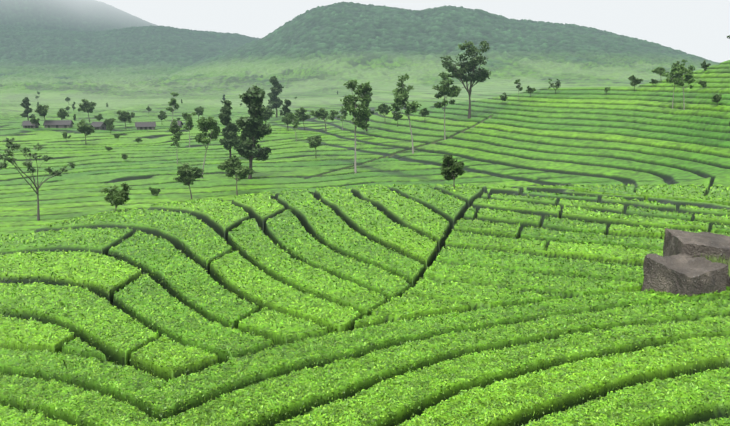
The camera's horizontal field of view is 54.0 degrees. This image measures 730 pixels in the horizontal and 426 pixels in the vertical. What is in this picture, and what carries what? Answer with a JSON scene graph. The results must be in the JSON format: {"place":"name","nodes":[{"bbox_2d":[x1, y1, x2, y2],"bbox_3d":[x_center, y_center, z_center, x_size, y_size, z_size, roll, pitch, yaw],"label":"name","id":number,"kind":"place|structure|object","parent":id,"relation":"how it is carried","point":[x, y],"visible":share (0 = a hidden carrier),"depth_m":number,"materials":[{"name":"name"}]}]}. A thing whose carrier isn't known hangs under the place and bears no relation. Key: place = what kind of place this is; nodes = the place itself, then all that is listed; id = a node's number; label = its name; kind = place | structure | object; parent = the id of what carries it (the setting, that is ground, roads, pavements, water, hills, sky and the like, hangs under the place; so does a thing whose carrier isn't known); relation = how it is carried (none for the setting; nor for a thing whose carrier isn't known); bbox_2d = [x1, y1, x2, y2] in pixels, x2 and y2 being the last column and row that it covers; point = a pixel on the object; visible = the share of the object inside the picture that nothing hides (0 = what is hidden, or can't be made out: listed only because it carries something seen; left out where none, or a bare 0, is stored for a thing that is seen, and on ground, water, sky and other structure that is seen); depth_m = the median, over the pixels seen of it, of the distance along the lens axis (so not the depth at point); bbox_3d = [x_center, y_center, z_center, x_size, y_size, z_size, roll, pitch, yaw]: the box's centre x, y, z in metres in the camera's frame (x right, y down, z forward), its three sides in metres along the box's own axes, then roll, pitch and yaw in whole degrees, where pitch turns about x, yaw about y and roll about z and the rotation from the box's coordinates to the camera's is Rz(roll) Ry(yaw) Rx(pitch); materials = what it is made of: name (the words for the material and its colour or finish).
{"place":"outdoors","nodes":[
{"label":"outdoors","id":0,"kind":"place"},
{"bbox_2d":[0,0,729,425],"bbox_3d":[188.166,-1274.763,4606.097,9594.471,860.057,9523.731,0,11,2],"label":"ground","id":1,"kind":"structure","parent":0,"point":[578,126],"depth_m":135.38,"materials":[{"name":"green plant"}]},
{"bbox_2d":[20,97,33,120],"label":"dark tree","id":2,"kind":"object","parent":1,"relation":"on","point":[25,104],"visible":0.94,"depth_m":360.37,"materials":[{"name":"green plant"}]},
{"bbox_2d":[21,121,39,127],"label":"house","id":3,"kind":"structure","parent":1,"relation":"on","point":[26,124],"depth_m":311.79,"materials":[{"name":"grey"}]},
{"bbox_2d":[30,116,39,127],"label":"round tree","id":4,"kind":"object","parent":1,"relation":"on","point":[33,121],"visible":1,"depth_m":304.88,"materials":[{"name":"green plant"}]},
{"bbox_2d":[0,138,76,220],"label":"sparse tree","id":5,"kind":"object","parent":1,"relation":"on","point":[28,164],"visible":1,"depth_m":110.77,"materials":[{"name":"green plant"}]},
{"bbox_2d":[35,104,48,118],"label":"round tree","id":6,"kind":"object","parent":1,"relation":"on","point":[40,110],"visible":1,"depth_m":311.42,"materials":[{"name":"green plant"}]},
{"bbox_2d":[43,120,73,127],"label":"house","id":7,"kind":"structure","parent":1,"relation":"on","point":[58,123],"depth_m":314.13,"materials":[{"name":"grey"}]},
{"bbox_2d":[57,108,68,119],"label":"round tree","id":8,"kind":"object","parent":1,"relation":"on","point":[62,113],"visible":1,"depth_m":327.72,"materials":[{"name":"green plant"}]},
{"bbox_2d":[62,132,70,141],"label":"round tree","id":9,"kind":"object","parent":1,"relation":"on","point":[64,134],"visible":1,"depth_m":248.33,"materials":[{"name":"green plant"}]},
{"bbox_2d":[76,119,94,144],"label":"round tree","id":10,"kind":"object","parent":1,"relation":"on","point":[87,129],"visible":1,"depth_m":238.87,"materials":[{"name":"green plant"}]},
{"bbox_2d":[78,99,96,121],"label":"round tree","id":11,"kind":"object","parent":1,"relation":"on","point":[87,106],"visible":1,"depth_m":349.86,"materials":[{"name":"green plant"}]},
{"bbox_2d":[91,122,105,129],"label":"house","id":12,"kind":"structure","parent":1,"relation":"on","point":[99,125],"depth_m":304.24,"materials":[{"name":"grey"}]},
{"bbox_2d":[94,114,102,120],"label":"round tree","id":13,"kind":"object","parent":1,"relation":"on","point":[99,117],"visible":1,"depth_m":331.08,"materials":[{"name":"green plant"}]},
{"bbox_2d":[103,118,115,124],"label":"round tree","id":14,"kind":"object","parent":1,"relation":"on","point":[110,121],"visible":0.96,"depth_m":298.04,"materials":[{"name":"green plant"}]},
{"bbox_2d":[106,124,114,132],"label":"round tree","id":15,"kind":"object","parent":1,"relation":"on","point":[109,127],"visible":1,"depth_m":276.21,"materials":[{"name":"green plant"}]},
{"bbox_2d":[101,182,131,210],"bbox_3d":[-19.008,-0.687,54.603,2.387,3.250,2.307,0,11,2],"label":"round tree","id":16,"kind":"object","parent":1,"relation":"on","point":[115,197],"visible":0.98,"depth_m":54.38,"materials":[{"name":"green plant"}]},
{"bbox_2d":[117,110,134,127],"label":"round tree","id":17,"kind":"object","parent":1,"relation":"on","point":[124,116],"visible":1,"depth_m":300.50,"materials":[{"name":"green plant"}]},
{"bbox_2d":[135,122,155,129],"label":"house","id":18,"kind":"structure","parent":1,"relation":"on","point":[145,125],"depth_m":300.54,"materials":[{"name":"grey"}]},
{"bbox_2d":[149,187,160,195],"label":"bush","id":19,"kind":"object","parent":1,"relation":"on","point":[154,191],"visible":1,"depth_m":136.22,"materials":[{"name":"green plant"}]},
{"bbox_2d":[157,110,167,119],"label":"round tree","id":20,"kind":"object","parent":1,"relation":"on","point":[162,116],"visible":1,"depth_m":328.34,"materials":[{"name":"green plant"}]},
{"bbox_2d":[166,92,179,121],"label":"slender tree","id":21,"kind":"object","parent":1,"relation":"on","point":[172,101],"visible":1,"depth_m":290.42,"materials":[{"name":"green plant"}]},
{"bbox_2d":[168,119,182,163],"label":"slender tree","id":22,"kind":"object","parent":1,"relation":"on","point":[175,129],"visible":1,"depth_m":187.53,"materials":[{"name":"green plant"}]},
{"bbox_2d":[170,121,182,127],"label":"house","id":23,"kind":"structure","parent":1,"relation":"on","point":[180,124],"depth_m":307.14,"materials":[{"name":"grey"}]},
{"bbox_2d":[173,163,203,198],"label":"round tree","id":24,"kind":"object","parent":1,"relation":"on","point":[189,176],"visible":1,"depth_m":130.68,"materials":[{"name":"green plant"}]},
{"bbox_2d":[182,112,196,146],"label":"slender tree","id":25,"kind":"object","parent":1,"relation":"on","point":[189,125],"visible":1,"depth_m":227.76,"materials":[{"name":"green plant"}]},
{"bbox_2d":[194,106,203,119],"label":"round tree","id":26,"kind":"object","parent":1,"relation":"on","point":[200,110],"visible":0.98,"depth_m":357.26,"materials":[{"name":"green plant"}]},
{"bbox_2d":[195,116,220,177],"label":"slender tree","id":27,"kind":"object","parent":1,"relation":"on","point":[205,125],"visible":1,"depth_m":159.07,"materials":[{"name":"green plant"}]},
{"bbox_2d":[218,100,240,158],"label":"dark tree","id":28,"kind":"object","parent":1,"relation":"on","point":[230,131],"visible":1,"depth_m":196.64,"materials":[{"name":"green plant"}]},
{"bbox_2d":[217,155,255,194],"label":"round tree","id":29,"kind":"object","parent":1,"relation":"on","point":[232,166],"visible":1,"depth_m":136.38,"materials":[{"name":"green plant"}]},
{"bbox_2d":[233,84,271,178],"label":"dark tree","id":30,"kind":"object","parent":1,"relation":"on","point":[254,130],"visible":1,"depth_m":160.44,"materials":[{"name":"green plant"}]},
{"bbox_2d":[263,107,274,126],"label":"round tree","id":31,"kind":"object","parent":1,"relation":"on","point":[268,113],"visible":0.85,"depth_m":276.71,"materials":[{"name":"green plant"}]},
{"bbox_2d":[267,76,283,116],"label":"dark tree","id":32,"kind":"object","parent":1,"relation":"on","point":[275,101],"visible":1,"depth_m":386.43,"materials":[{"name":"green plant"}]},
{"bbox_2d":[279,99,292,127],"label":"dark tree","id":33,"kind":"object","parent":1,"relation":"on","point":[288,103],"visible":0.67,"depth_m":287.85,"materials":[{"name":"green plant"}]},
{"bbox_2d":[282,117,293,125],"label":"round tree","id":34,"kind":"object","parent":1,"relation":"on","point":[287,121],"visible":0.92,"depth_m":274.21,"materials":[{"name":"green plant"}]},
{"bbox_2d":[286,112,300,141],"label":"slender tree","id":35,"kind":"object","parent":1,"relation":"on","point":[295,119],"visible":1,"depth_m":238.10,"materials":[{"name":"green plant"}]},
{"bbox_2d":[295,107,310,129],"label":"round tree","id":36,"kind":"object","parent":1,"relation":"on","point":[301,115],"visible":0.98,"depth_m":277.65,"materials":[{"name":"green plant"}]},
{"bbox_2d":[307,135,321,157],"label":"round tree","id":37,"kind":"object","parent":1,"relation":"on","point":[315,141],"visible":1,"depth_m":198.65,"materials":[{"name":"green plant"}]},
{"bbox_2d":[310,108,338,130],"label":"round tree","id":38,"kind":"object","parent":1,"relation":"on","point":[322,113],"visible":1,"depth_m":267.12,"materials":[{"name":"green plant"}]},
{"bbox_2d":[337,106,347,129],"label":"slender tree","id":39,"kind":"object","parent":1,"relation":"on","point":[344,113],"visible":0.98,"depth_m":261.31,"materials":[{"name":"green plant"}]},
{"bbox_2d":[340,79,371,172],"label":"slender tree","id":40,"kind":"object","parent":1,"relation":"on","point":[359,116],"visible":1,"depth_m":166.49,"materials":[{"name":"green plant"}]},
{"bbox_2d":[0,183,729,425],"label":"tea bushes","id":41,"kind":"object","parent":1,"relation":"on","point":[330,416],"visible":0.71,"depth_m":13.82,"materials":[{"name":"green plant"}]},
{"bbox_2d":[356,92,374,131],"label":"dark tree","id":42,"kind":"object","parent":1,"relation":"on","point":[367,105],"visible":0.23,"depth_m":242.56,"materials":[{"name":"green plant"}]},
{"bbox_2d":[375,103,393,123],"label":"round tree","id":43,"kind":"object","parent":1,"relation":"on","point":[383,108],"visible":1,"depth_m":259.66,"materials":[{"name":"green plant"}]},
{"bbox_2d":[392,112,402,126],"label":"round tree","id":44,"kind":"object","parent":1,"relation":"on","point":[396,116],"visible":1,"depth_m":242.07,"materials":[{"name":"green plant"}]},
{"bbox_2d":[391,73,421,153],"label":"slender tree","id":45,"kind":"object","parent":1,"relation":"on","point":[401,96],"visible":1,"depth_m":188.06,"materials":[{"name":"green plant"}]},
{"bbox_2d":[419,108,429,122],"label":"round tree","id":46,"kind":"object","parent":1,"relation":"on","point":[425,111],"visible":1,"depth_m":243.63,"materials":[{"name":"green plant"}]},
{"bbox_2d":[431,72,461,139],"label":"slender tree","id":47,"kind":"object","parent":1,"relation":"on","point":[444,88],"visible":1,"depth_m":200.98,"materials":[{"name":"green plant"}]},
{"bbox_2d":[440,154,464,188],"bbox_3d":[7.656,-3.235,62.982,2.229,4.065,2.188,3,11,13],"label":"round tree","id":48,"kind":"object","parent":1,"relation":"on","point":[451,168],"visible":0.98,"depth_m":62.51,"materials":[{"name":"green plant"}]},
{"bbox_2d":[440,40,490,118],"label":"broad tree","id":49,"kind":"object","parent":1,"relation":"on","point":[480,75],"visible":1,"depth_m":227.59,"materials":[{"name":"green plant"}]},
{"bbox_2d":[500,92,507,104],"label":"round tree","id":50,"kind":"object","parent":1,"relation":"on","point":[504,98],"visible":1,"depth_m":241.07,"materials":[{"name":"green plant"}]},
{"bbox_2d":[514,79,522,94],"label":"slender tree","id":51,"kind":"object","parent":1,"relation":"on","point":[518,84],"visible":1,"depth_m":238.32,"materials":[{"name":"green plant"}]},
{"bbox_2d":[526,86,535,96],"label":"round tree","id":52,"kind":"object","parent":1,"relation":"on","point":[530,90],"visible":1,"depth_m":237.93,"materials":[{"name":"green plant"}]},
{"bbox_2d":[548,79,560,93],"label":"broad tree","id":53,"kind":"object","parent":1,"relation":"on","point":[557,85],"visible":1,"depth_m":232.71,"materials":[{"name":"green plant"}]},
{"bbox_2d":[628,75,643,90],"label":"round tree","id":54,"kind":"object","parent":1,"relation":"on","point":[634,81],"visible":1,"depth_m":212.66,"materials":[{"name":"green plant"}]},
{"bbox_2d":[651,67,665,75],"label":"round tree","id":55,"kind":"object","parent":1,"relation":"on","point":[659,70],"visible":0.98,"depth_m":210.63,"materials":[{"name":"green plant"}]},
{"bbox_2d":[661,69,681,108],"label":"slender tree","id":56,"kind":"object","parent":1,"relation":"on","point":[668,75],"visible":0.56,"depth_m":172.88,"materials":[{"name":"green plant"}]},
{"bbox_2d":[671,59,695,109],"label":"slender tree","id":57,"kind":"object","parent":1,"relation":"on","point":[685,72],"visible":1,"depth_m":165.99,"materials":[{"name":"green plant"}]},
{"bbox_2d":[641,228,729,296],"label":"boulder","id":58,"kind":"object","parent":1,"relation":"on","point":[681,272],"visible":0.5,"depth_m":16.08,"materials":[{"name":"grey stone"}]},
{"bbox_2d":[673,251,729,276],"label":"rock grass","id":59,"kind":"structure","parent":58,"relation":"on","point":[719,260],"depth_m":16.28,"materials":[{"name":"green plant"}]},
{"bbox_2d":[698,80,706,87],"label":"round tree","id":60,"kind":"object","parent":1,"relation":"on","point":[702,83],"visible":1,"depth_m":176.14,"materials":[{"name":"green plant"}]},
{"bbox_2d":[700,60,710,69],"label":"round tree","id":61,"kind":"object","parent":1,"relation":"on","point":[703,65],"visible":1,"depth_m":193.68,"materials":[{"name":"green plant"}]},
{"bbox_2d":[711,94,721,103],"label":"round tree","id":62,"kind":"object","parent":1,"relation":"on","point":[717,98],"visible":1,"depth_m":158.50,"materials":[{"name":"green plant"}]},
{"bbox_2d":[97,0,729,62],"label":"sky","id":63,"kind":"structure","parent":0,"point":[701,28],"materials":[{"name":"white"}]}
]}

